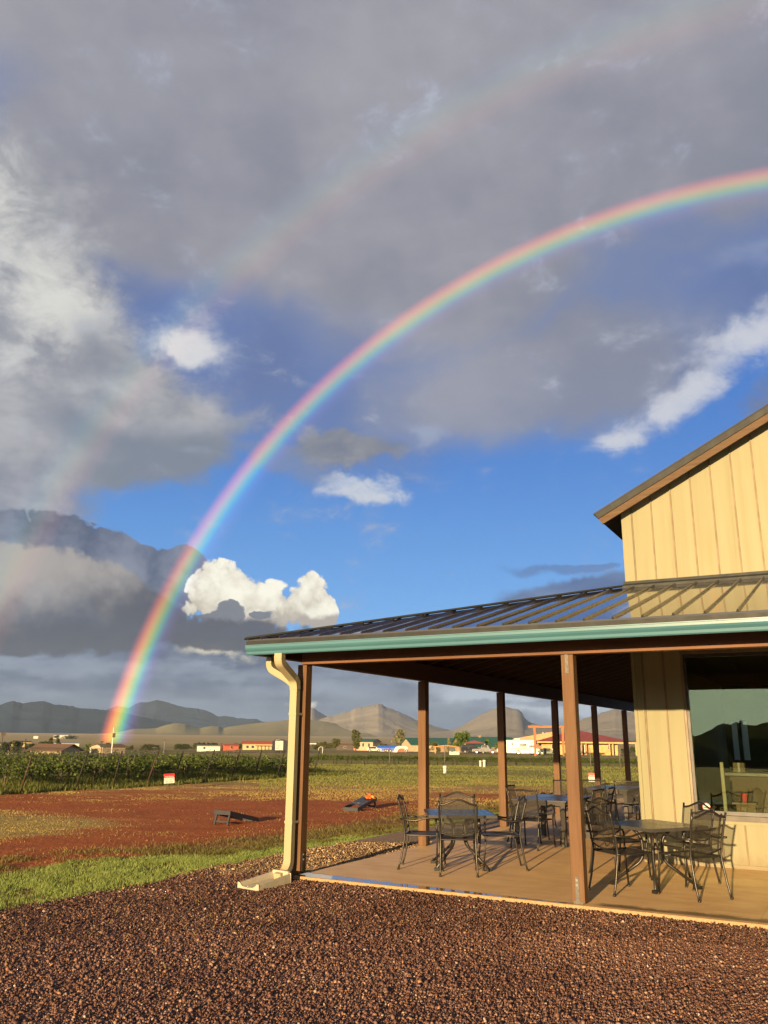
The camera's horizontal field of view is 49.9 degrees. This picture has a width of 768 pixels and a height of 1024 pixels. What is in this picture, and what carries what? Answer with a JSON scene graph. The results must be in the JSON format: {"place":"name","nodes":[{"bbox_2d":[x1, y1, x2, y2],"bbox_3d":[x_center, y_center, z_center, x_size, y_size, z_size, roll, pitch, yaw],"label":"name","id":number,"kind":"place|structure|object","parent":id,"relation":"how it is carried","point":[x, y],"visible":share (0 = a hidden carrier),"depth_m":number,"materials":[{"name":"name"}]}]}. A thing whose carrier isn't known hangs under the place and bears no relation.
{"place":"outdoors","nodes":[
{"label":"outdoors","id":0,"kind":"place"},
{"bbox_2d":[2,752,149,772],"bbox_3d":[-21.846,11.084,37.409,30.050,0.726,0.020,-8,-17,28],"label":"trellis wire","id":1,"kind":"object","parent":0,"point":[108,754],"visible":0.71,"depth_m":31.31,"materials":[{"name":"metal"}]},
{"bbox_2d":[0,701,172,733],"bbox_3d":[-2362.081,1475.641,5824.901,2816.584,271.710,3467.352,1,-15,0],"label":"mountains","id":2,"kind":"structure","parent":0,"point":[35,717],"depth_m":5409.08,"materials":[{"name":"grey stone"}]},
{"bbox_2d":[7,751,174,771],"bbox_3d":[-21.173,11.415,38.591,30.050,0.726,0.020,-8,-17,28],"label":"trellis wire","id":3,"kind":"object","parent":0,"point":[105,754],"visible":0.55,"depth_m":32.99,"materials":[{"name":"metal"}]},
{"bbox_2d":[11,750,205,769],"bbox_3d":[-20.324,11.812,40.009,30.050,0.726,0.020,-8,-17,28],"label":"trellis wire","id":4,"kind":"object","parent":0,"point":[118,753],"visible":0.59,"depth_m":34.93,"materials":[{"name":"metal"}]},
{"bbox_2d":[11,749,219,768],"bbox_3d":[-19.514,12.245,41.559,30.050,0.726,0.020,-8,-17,28],"label":"trellis wire","id":5,"kind":"object","parent":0,"point":[130,752],"visible":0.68,"depth_m":36.53,"materials":[{"name":"metal"}]},
{"bbox_2d":[2,748,233,767],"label":"trellis wire","id":6,"kind":"object","parent":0,"point":[107,756],"visible":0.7,"depth_m":40.33,"materials":[{"name":"metal"}]},
{"bbox_2d":[29,748,277,766],"bbox_3d":[-17.971,13.001,44.259,30.050,0.726,0.020,-8,-17,28],"label":"trellis wire","id":7,"kind":"object","parent":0,"point":[174,757],"visible":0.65,"depth_m":39.44,"materials":[{"name":"metal"}]},
{"bbox_2d":[0,765,347,794],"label":"tall grass","id":8,"kind":"structure","parent":0,"point":[46,783],"depth_m":30.98,"materials":[{"name":"green plant"}]},
{"bbox_2d":[107,700,261,727],"bbox_3d":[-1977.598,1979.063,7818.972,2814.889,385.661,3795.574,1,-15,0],"label":"mountains","id":9,"kind":"structure","parent":0,"point":[171,713],"depth_m":7555.82,"materials":[{"name":"grey stone"}]},
{"bbox_2d":[98,720,376,736],"bbox_3d":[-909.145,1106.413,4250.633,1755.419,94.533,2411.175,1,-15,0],"label":"hills","id":10,"kind":"structure","parent":0,"point":[281,728],"depth_m":3790.38,"materials":[{"name":"brown soil"}]},
{"bbox_2d":[0,812,498,909],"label":"grass","id":11,"kind":"structure","parent":0,"point":[109,869],"depth_m":10.89,"materials":[{"name":"green plant"}]},
{"bbox_2d":[0,787,530,868],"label":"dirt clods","id":12,"kind":"object","parent":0,"point":[185,819],"visible":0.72,"depth_m":18.06,"materials":[{"name":"soil"}]},
{"bbox_2d":[253,708,326,723],"bbox_3d":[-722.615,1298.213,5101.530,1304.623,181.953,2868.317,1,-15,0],"label":"hills","id":13,"kind":"structure","parent":0,"point":[316,715],"depth_m":4980.60,"materials":[{"name":"stone"}]},
{"bbox_2d":[0,777,636,864],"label":"dry grass","id":14,"kind":"structure","parent":0,"point":[329,792],"depth_m":25.33,"materials":[{"name":"plant"}]},
{"bbox_2d":[0,733,638,908],"bbox_3d":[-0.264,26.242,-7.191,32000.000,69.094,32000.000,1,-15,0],"label":"ground","id":15,"kind":"structure","parent":0,"point":[195,810],"depth_m":21.82,"materials":[{"name":"soil"}]},
{"bbox_2d":[0,741,13,751],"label":"broadleaf tree","id":16,"kind":"object","parent":15,"relation":"on","point":[8,745],"visible":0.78,"depth_m":272.63,"materials":[{"name":"green plant"}]},
{"bbox_2d":[0,759,26,780],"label":"grape vine","id":17,"kind":"object","parent":15,"relation":"on","point":[13,764],"visible":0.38,"depth_m":29.10,"materials":[{"name":"green plant"}]},
{"bbox_2d":[10,740,23,752],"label":"broadleaf tree","id":18,"kind":"object","parent":15,"relation":"on","point":[17,744],"visible":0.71,"depth_m":273.37,"materials":[{"name":"green plant"}]},
{"bbox_2d":[0,760,35,788],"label":"grape vine","id":19,"kind":"object","parent":15,"relation":"on","point":[11,773],"visible":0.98,"depth_m":26.25,"materials":[{"name":"green plant"}]},
{"bbox_2d":[0,752,40,773],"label":"grape vine","id":20,"kind":"object","parent":15,"relation":"on","point":[14,760],"visible":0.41,"depth_m":31.49,"materials":[{"name":"green plant"}]},
{"bbox_2d":[20,755,32,791],"bbox_3d":[-11.243,8.263,25.906,0.450,1.271,0.056,-8,-18,30],"label":"vineyard post","id":21,"kind":"object","parent":15,"relation":"on","point":[26,773],"visible":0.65,"depth_m":25.89,"materials":[{"name":"wood"}]},
{"bbox_2d":[6,758,53,779],"bbox_3d":[-12.347,9.058,28.664,2.016,1.044,1.113,-8,-17,28],"label":"grape vine","id":22,"kind":"object","parent":15,"relation":"on","point":[31,767],"visible":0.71,"depth_m":28.56,"materials":[{"name":"green plant"}]},
{"bbox_2d":[17,755,59,776],"bbox_3d":[-13.020,9.643,30.869,2.430,1.069,1.084,-5,-16,18],"label":"grape vine","id":23,"kind":"object","parent":15,"relation":"on","point":[42,764],"visible":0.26,"depth_m":30.82,"materials":[{"name":"green plant"}]},
{"bbox_2d":[27,743,84,755],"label":"farmhouse","id":24,"kind":"object","parent":15,"relation":"on","point":[63,746],"visible":0.24,"depth_m":209.46,"materials":[{"name":"beige paint"}]},
{"bbox_2d":[30,756,87,783],"bbox_3d":[-11.119,8.846,28.028,2.156,1.148,1.070,-8,-17,28],"label":"grape vine","id":25,"kind":"object","parent":15,"relation":"on","point":[62,767],"visible":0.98,"depth_m":27.94,"materials":[{"name":"green plant"}]},
{"bbox_2d":[49,759,86,777],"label":"grape vine","id":26,"kind":"object","parent":15,"relation":"on","point":[67,771],"visible":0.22,"depth_m":30.06,"materials":[{"name":"green plant"}]},
{"bbox_2d":[56,755,99,762],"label":"grape vine","id":27,"kind":"object","parent":15,"relation":"on","point":[70,760],"visible":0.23,"depth_m":34.11,"materials":[{"name":"green plant"}]},
{"bbox_2d":[69,755,124,781],"bbox_3d":[-10.438,9.286,29.580,2.301,1.126,1.160,-8,-17,28],"label":"grape vine","id":28,"kind":"object","parent":15,"relation":"on","point":[89,766],"visible":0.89,"depth_m":29.45,"materials":[{"name":"green plant"}]},
{"bbox_2d":[72,750,126,776],"bbox_3d":[-10.966,9.762,31.564,2.588,1.257,1.210,-8,-17,28],"label":"grape vine","id":29,"kind":"object","parent":15,"relation":"on","point":[98,762],"visible":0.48,"depth_m":31.66,"materials":[{"name":"green plant"}]},
{"bbox_2d":[89,744,127,755],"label":"cottage","id":30,"kind":"structure","parent":15,"relation":"on","point":[115,746],"depth_m":218.03,"materials":[{"name":"beige paint"}]},
{"bbox_2d":[99,752,158,780],"bbox_3d":[-9.523,9.610,30.915,2.401,1.234,1.252,-8,-17,28],"label":"grape vine","id":31,"kind":"object","parent":15,"relation":"on","point":[140,764],"visible":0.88,"depth_m":30.73,"materials":[{"name":"green plant"}]},
{"bbox_2d":[107,749,159,771],"bbox_3d":[-10.577,10.624,34.734,2.391,1.279,1.218,-8,-17,28],"label":"grape vine","id":32,"kind":"object","parent":15,"relation":"on","point":[144,758],"visible":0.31,"depth_m":34.87,"materials":[{"name":"green plant"}]},
{"bbox_2d":[133,757,174,777],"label":"grape vine","id":33,"kind":"object","parent":15,"relation":"on","point":[161,766],"visible":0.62,"depth_m":31.86,"materials":[{"name":"green plant"}]},
{"bbox_2d":[137,753,173,773],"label":"grape vine","id":34,"kind":"object","parent":15,"relation":"on","point":[156,763],"visible":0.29,"depth_m":34.13,"materials":[{"name":"green plant"}]},
{"bbox_2d":[0,746,313,765],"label":"trellis wire","id":35,"kind":"object","parent":15,"relation":"on","point":[149,749],"visible":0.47,"depth_m":44.90,"materials":[{"name":"metal"}]},
{"bbox_2d":[164,773,174,785],"bbox_3d":[-7.468,9.423,28.720,0.356,0.631,0.032,1,-15,-14],"label":"warning sign","id":36,"kind":"object","parent":15,"relation":"on","point":[169,778],"visible":1,"depth_m":28.75,"materials":[{"name":"metal"}]},
{"bbox_2d":[160,753,207,777],"bbox_3d":[-8.191,10.364,33.484,2.542,1.162,1.037,-6,-17,22],"label":"grape vine","id":37,"kind":"object","parent":15,"relation":"on","point":[183,763],"visible":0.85,"depth_m":33.38,"materials":[{"name":"green plant"}]},
{"bbox_2d":[190,749,226,761],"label":"grape vine","id":38,"kind":"object","parent":15,"relation":"on","point":[205,756],"visible":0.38,"depth_m":39.16,"materials":[{"name":"green plant"}]},
{"bbox_2d":[197,745,220,751],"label":"long shed","id":39,"kind":"structure","parent":15,"relation":"on","point":[200,748],"depth_m":402.87,"materials":[{"name":"white paint"}]},
{"bbox_2d":[201,754,235,775],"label":"grape vine","id":40,"kind":"object","parent":15,"relation":"on","point":[218,764],"visible":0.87,"depth_m":34.83,"materials":[{"name":"green plant"}]},
{"bbox_2d":[222,744,238,750],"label":"red shed","id":41,"kind":"structure","parent":15,"relation":"on","point":[225,747],"depth_m":405.25,"materials":[{"name":"paint"}]},
{"bbox_2d":[216,750,249,768],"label":"grape vine","id":42,"kind":"object","parent":15,"relation":"on","point":[226,755],"visible":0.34,"depth_m":40.21,"materials":[{"name":"green plant"}]},
{"bbox_2d":[213,810,258,825],"bbox_3d":[-3.130,6.441,17.500,0.430,0.289,1.009,-8,-17,28],"label":"cornhole board","id":43,"kind":"object","parent":15,"relation":"on","point":[235,815],"visible":1,"depth_m":17.21,"materials":[{"name":"black paint"}]},
{"bbox_2d":[221,756,262,773],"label":"grape vine","id":44,"kind":"object","parent":15,"relation":"on","point":[248,763],"visible":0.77,"depth_m":36.16,"materials":[{"name":"green plant"}]},
{"bbox_2d":[241,741,271,749],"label":"villa","id":45,"kind":"object","parent":15,"relation":"on","point":[256,745],"visible":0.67,"depth_m":476.52,"materials":[{"name":"yellow paint"}]},
{"bbox_2d":[241,751,273,767],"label":"grape vine","id":46,"kind":"object","parent":15,"relation":"on","point":[266,756],"visible":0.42,"depth_m":39.55,"materials":[{"name":"green plant"}]},
{"bbox_2d":[243,755,276,771],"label":"grape vine","id":47,"kind":"object","parent":15,"relation":"on","point":[263,762],"visible":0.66,"depth_m":37.55,"materials":[{"name":"green plant"}]},
{"bbox_2d":[0,804,521,875],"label":"weeds","id":48,"kind":"object","parent":15,"relation":"on","point":[316,835],"visible":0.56,"depth_m":13.85,"materials":[{"name":"green plant"}]},
{"bbox_2d":[261,758,286,771],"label":"grape vine","id":49,"kind":"object","parent":15,"relation":"on","point":[278,763],"visible":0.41,"depth_m":38.86,"materials":[{"name":"green plant"}]},
{"bbox_2d":[272,739,287,752],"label":"box trailer","id":50,"kind":"object","parent":15,"relation":"on","point":[278,745],"visible":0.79,"depth_m":143.38,"materials":[{"name":"white paint"}]},
{"bbox_2d":[319,753,342,760],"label":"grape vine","id":51,"kind":"object","parent":15,"relation":"on","point":[327,756],"visible":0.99,"depth_m":57.95,"materials":[{"name":"green plant"}]},
{"bbox_2d":[310,755,616,762],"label":"trellis wire","id":52,"kind":"object","parent":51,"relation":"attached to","point":[462,757],"visible":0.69,"depth_m":57.96,"materials":[{"name":"metal"}]},
{"bbox_2d":[329,738,340,750],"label":"broadleaf tree","id":53,"kind":"object","parent":15,"relation":"on","point":[335,743],"visible":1,"depth_m":287.89,"materials":[{"name":"green plant"}]},
{"bbox_2d":[337,744,352,749],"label":"dark shed","id":54,"kind":"structure","parent":15,"relation":"on","point":[345,747],"depth_m":401.09,"materials":[{"name":"brown"}]},
{"bbox_2d":[351,729,362,750],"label":"poplar tree","id":55,"kind":"object","parent":15,"relation":"on","point":[356,737],"visible":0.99,"depth_m":288.42,"materials":[{"name":"green plant"}]},
{"bbox_2d":[343,797,376,810],"bbox_3d":[-0.601,7.452,21.095,0.430,0.289,1.009,-8,-17,28],"label":"cornhole board","id":56,"kind":"object","parent":15,"relation":"on","point":[362,802],"visible":0.98,"depth_m":21.02,"materials":[{"name":"black paint"}]},
{"bbox_2d":[356,739,380,750],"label":"house","id":57,"kind":"structure","parent":15,"relation":"on","point":[365,744],"depth_m":381.62,"materials":[{"name":"paint"}]},
{"bbox_2d":[378,745,396,751],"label":"car","id":58,"kind":"object","parent":15,"relation":"on","point":[383,747],"visible":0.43,"depth_m":248.79,"materials":[{"name":"metal"}]},
{"bbox_2d":[386,746,407,751],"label":"gooseneck trailer","id":59,"kind":"object","parent":15,"relation":"on","point":[397,749],"visible":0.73,"depth_m":205.62,"materials":[{"name":"white paint"}]},
{"bbox_2d":[391,729,405,748],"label":"poplar tree","id":60,"kind":"object","parent":15,"relation":"on","point":[399,739],"visible":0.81,"depth_m":404.12,"materials":[{"name":"green plant"}]},
{"bbox_2d":[400,738,452,751],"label":"green roofed barn","id":61,"kind":"structure","parent":15,"relation":"on","point":[411,744],"depth_m":284.77,"materials":[{"name":"beige paint"}]},
{"bbox_2d":[429,741,440,751],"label":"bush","id":62,"kind":"object","parent":15,"relation":"on","point":[434,744],"visible":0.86,"depth_m":220.55,"materials":[{"name":"green plant"}]},
{"bbox_2d":[433,745,458,752],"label":"arbour","id":63,"kind":"object","parent":15,"relation":"on","point":[451,748],"visible":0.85,"depth_m":168.81,"materials":[{"name":"wood"}]},
{"bbox_2d":[437,742,467,751],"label":"green roofed shed","id":64,"kind":"structure","parent":15,"relation":"on","point":[440,744],"depth_m":256.02,"materials":[{"name":"brown"}]},
{"bbox_2d":[452,730,470,752],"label":"broadleaf tree","id":65,"kind":"object","parent":15,"relation":"on","point":[461,738],"visible":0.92,"depth_m":206.06,"materials":[{"name":"green plant"}]},
{"bbox_2d":[460,745,479,753],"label":"dark suv","id":66,"kind":"object","parent":15,"relation":"on","point":[466,748],"visible":0.66,"depth_m":179.00,"materials":[{"name":"black paint"}]},
{"bbox_2d":[451,735,512,752],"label":"green roofed house","id":67,"kind":"structure","parent":15,"relation":"on","point":[492,740],"depth_m":275.55,"materials":[{"name":"brown"}]},
{"bbox_2d":[472,745,496,753],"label":"pickup","id":68,"kind":"object","parent":15,"relation":"on","point":[485,748],"visible":0.89,"depth_m":174.88,"materials":[{"name":"white paint"}]},
{"bbox_2d":[506,738,540,754],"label":"motorhome","id":69,"kind":"object","parent":15,"relation":"on","point":[518,746],"visible":0.76,"depth_m":156.70,"materials":[{"name":"white paint"}]},
{"bbox_2d":[538,748,552,754],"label":"car","id":70,"kind":"object","parent":15,"relation":"on","point":[546,750],"visible":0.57,"depth_m":148.34,"materials":[{"name":"white paint"}]},
{"bbox_2d":[528,726,564,755],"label":"timber gateway","id":71,"kind":"object","parent":15,"relation":"on","point":[562,730],"visible":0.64,"depth_m":142.04,"materials":[{"name":"wood"}]},
{"bbox_2d":[513,731,636,755],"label":"apricot house","id":72,"kind":"structure","parent":15,"relation":"on","point":[608,745],"depth_m":172.95,"materials":[{"name":"paint"}]},
{"bbox_2d":[319,704,447,736],"bbox_3d":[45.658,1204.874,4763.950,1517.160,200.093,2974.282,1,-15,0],"label":"hills","id":73,"kind":"structure","parent":0,"point":[379,720],"depth_m":4329.51,"materials":[{"name":"brown stone"}]},
{"bbox_2d":[0,794,767,1023],"bbox_3d":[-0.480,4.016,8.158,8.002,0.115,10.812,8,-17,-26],"label":"gravel","id":74,"kind":"structure","parent":0,"point":[84,944],"depth_m":6.77,"materials":[{"name":"brown gravel"}]},
{"bbox_2d":[237,869,290,890],"bbox_3d":[-1.430,4.446,9.979,0.360,0.140,0.580,-11,-17,36],"label":"splash block","id":75,"kind":"object","parent":74,"relation":"on","point":[262,881],"depth_m":9.96,"materials":[{"name":"concrete"}]},
{"bbox_2d":[0,0,767,729],"label":"sky","id":76,"kind":"structure","parent":0,"point":[313,313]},
{"bbox_2d":[259,763,638,792],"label":"meadow grass","id":77,"kind":"structure","parent":0,"point":[466,767],"depth_m":38.84,"materials":[{"name":"green plant"}]},
{"bbox_2d":[429,707,551,738],"bbox_3d":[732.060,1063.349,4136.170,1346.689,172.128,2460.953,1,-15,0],"label":"hills","id":78,"kind":"structure","parent":0,"point":[485,724],"depth_m":3612.21,"materials":[{"name":"stone"}]},
{"bbox_2d":[293,794,767,933],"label":"patio","id":79,"kind":"structure","parent":0,"point":[545,879],"depth_m":10.25,"materials":[{"name":"concrete"}]},
{"bbox_2d":[397,794,446,870],"bbox_3d":[0.508,4.327,11.216,0.638,0.936,0.582,-2,-15,8],"label":"patio chair","id":80,"kind":"object","parent":79,"relation":"on","point":[418,833],"visible":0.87,"depth_m":11.26,"materials":[{"name":"metal"}]},
{"bbox_2d":[435,799,479,877],"bbox_3d":[0.954,4.204,10.752,0.582,0.936,0.639,0,-15,2],"label":"patio chair","id":81,"kind":"object","parent":79,"relation":"on","point":[445,835],"visible":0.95,"depth_m":10.57,"materials":[{"name":"metal"}]},
{"bbox_2d":[439,791,480,866],"bbox_3d":[1.053,4.449,11.645,0.582,0.936,0.639,0,-15,2],"label":"patio chair","id":82,"kind":"object","parent":79,"relation":"on","point":[460,829],"visible":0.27,"depth_m":11.87,"materials":[{"name":"metal"}]},
{"bbox_2d":[424,809,496,871],"bbox_3d":[1.028,4.463,11.264,0.904,0.701,1.024,1,-15,-1],"label":"patio table","id":83,"kind":"object","parent":79,"relation":"on","point":[482,813],"visible":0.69,"depth_m":11.15,"materials":[{"name":"metal"}]},
{"bbox_2d":[478,795,528,870],"bbox_3d":[1.611,4.344,11.240,0.638,0.936,0.582,1,-15,-1],"label":"patio chair","id":84,"kind":"object","parent":79,"relation":"on","point":[485,833],"visible":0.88,"depth_m":11.21,"materials":[{"name":"metal"}]},
{"bbox_2d":[244,404,767,904],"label":"winery barn","id":85,"kind":"structure","parent":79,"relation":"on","point":[666,642],"depth_m":12.14,"materials":[{"name":"beige metal"}]},
{"bbox_2d":[679,648,767,822],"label":"window","id":86,"kind":"structure","parent":85,"relation":"in","point":[756,817],"depth_m":11.91,"materials":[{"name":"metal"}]},
{"bbox_2d":[720,762,727,810],"bbox_3d":[5.287,4.580,12.780,0.100,1.360,0.090,-8,-17,28],"label":"wooden post","id":87,"kind":"object","parent":85,"relation":"in","point":[724,794],"visible":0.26,"depth_m":12.84,"materials":[{"name":"paint"}]},
{"bbox_2d":[724,771,767,812],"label":"bar counter","id":88,"kind":"object","parent":85,"relation":"in","point":[756,783],"visible":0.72,"depth_m":15.17,"materials":[{"name":"wood"}]},
{"bbox_2d":[733,762,745,771],"bbox_3d":[6.674,4.797,15.518,0.200,0.172,0.185,-8,-17,28],"label":"cardboard box","id":89,"kind":"object","parent":88,"relation":"on","point":[739,767],"visible":0.99,"depth_m":15.44,"materials":[{"name":"cardboard"}]},
{"bbox_2d":[505,784,549,843],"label":"patio chair","id":90,"kind":"object","parent":79,"relation":"on","point":[536,814],"visible":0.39,"depth_m":14.27,"materials":[{"name":"metal"}]},
{"bbox_2d":[507,789,555,850],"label":"patio chair","id":91,"kind":"object","parent":79,"relation":"on","point":[535,818],"visible":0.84,"depth_m":13.23,"materials":[{"name":"metal"}]},
{"bbox_2d":[511,794,590,847],"bbox_3d":[2.911,5.289,14.225,0.950,0.710,1.546,-8,-17,28],"label":"patio table","id":92,"kind":"object","parent":79,"relation":"on","point":[544,800],"visible":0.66,"depth_m":13.76,"materials":[{"name":"metal"}]},
{"bbox_2d":[540,779,567,828],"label":"patio chair","id":93,"kind":"object","parent":79,"relation":"on","point":[553,793],"visible":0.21,"depth_m":16.57,"materials":[{"name":"metal"}]},
{"bbox_2d":[560,788,606,847],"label":"patio chair","id":94,"kind":"object","parent":79,"relation":"on","point":[602,794],"visible":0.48,"depth_m":13.49,"materials":[{"name":"metal"}]},
{"bbox_2d":[582,779,616,820],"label":"patio chair","id":95,"kind":"object","parent":79,"relation":"on","point":[592,780],"visible":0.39,"depth_m":16.76,"materials":[{"name":"metal"}]},
{"bbox_2d":[584,786,614,835],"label":"patio chair","id":96,"kind":"object","parent":79,"relation":"on","point":[613,789],"visible":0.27,"depth_m":14.12,"materials":[{"name":"metal"}]},
{"bbox_2d":[584,785,640,819],"bbox_3d":[4.883,6.212,17.522,0.950,0.710,1.496,-8,-17,28],"label":"patio table","id":97,"kind":"object","parent":79,"relation":"on","point":[626,812],"visible":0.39,"depth_m":17.10,"materials":[{"name":"metal"}]},
{"bbox_2d":[584,797,651,877],"bbox_3d":[3.017,4.220,10.735,0.582,0.936,0.638,7,-17,-22],"label":"patio chair","id":98,"kind":"object","parent":79,"relation":"on","point":[627,840],"visible":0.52,"depth_m":10.91,"materials":[{"name":"metal"}]},
{"bbox_2d":[584,806,659,896],"bbox_3d":[2.734,3.905,9.598,0.638,0.936,0.582,7,-16,-21],"label":"patio chair","id":99,"kind":"object","parent":79,"relation":"on","point":[617,851],"visible":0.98,"depth_m":9.54,"materials":[{"name":"metal"}]},
{"bbox_2d":[612,780,641,820],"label":"patio chair","id":100,"kind":"object","parent":79,"relation":"on","point":[636,803],"visible":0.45,"depth_m":16.45,"materials":[{"name":"metal"}]},
{"bbox_2d":[595,819,708,893],"bbox_3d":[3.224,4.113,9.905,0.924,0.701,0.924,9,-17,-27],"label":"patio table","id":101,"kind":"object","parent":79,"relation":"on","point":[652,826],"visible":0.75,"depth_m":9.85,"materials":[{"name":"metal"}]},
{"bbox_2d":[653,801,720,886],"bbox_3d":[3.745,4.104,10.285,0.638,0.936,0.582,8,-17,-26],"label":"patio chair","id":102,"kind":"object","parent":79,"relation":"on","point":[683,845],"visible":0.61,"depth_m":10.34,"materials":[{"name":"metal"}]},
{"bbox_2d":[655,810,733,902],"bbox_3d":[3.494,3.845,9.351,0.582,0.936,0.638,7,-17,-23],"label":"patio chair","id":103,"kind":"object","parent":79,"relation":"on","point":[691,854],"visible":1,"depth_m":9.21,"materials":[{"name":"metal"}]},
{"bbox_2d":[710,791,753,811],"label":"chair","id":104,"kind":"object","parent":79,"relation":"on","point":[733,805],"visible":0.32,"depth_m":13.26,"materials":[{"name":"metal"}]},
{"bbox_2d":[732,801,757,811],"bbox_3d":[5.485,4.791,12.455,0.340,0.785,0.280,-8,-17,28],"label":"side table","id":105,"kind":"object","parent":79,"relation":"on","point":[745,806],"visible":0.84,"depth_m":12.46,"materials":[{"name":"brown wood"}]},
{"bbox_2d":[548,709,635,740],"bbox_3d":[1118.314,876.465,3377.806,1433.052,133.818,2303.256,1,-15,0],"label":"hills","id":106,"kind":"structure","parent":0,"point":[610,723],"depth_m":2903.14,"materials":[{"name":"stone"}]},
{"bbox_2d":[628,793,637,813],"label":"lounge chair","id":107,"kind":"object","parent":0,"point":[631,809],"visible":0.07,"depth_m":19.75,"materials":[{"name":"metal"}]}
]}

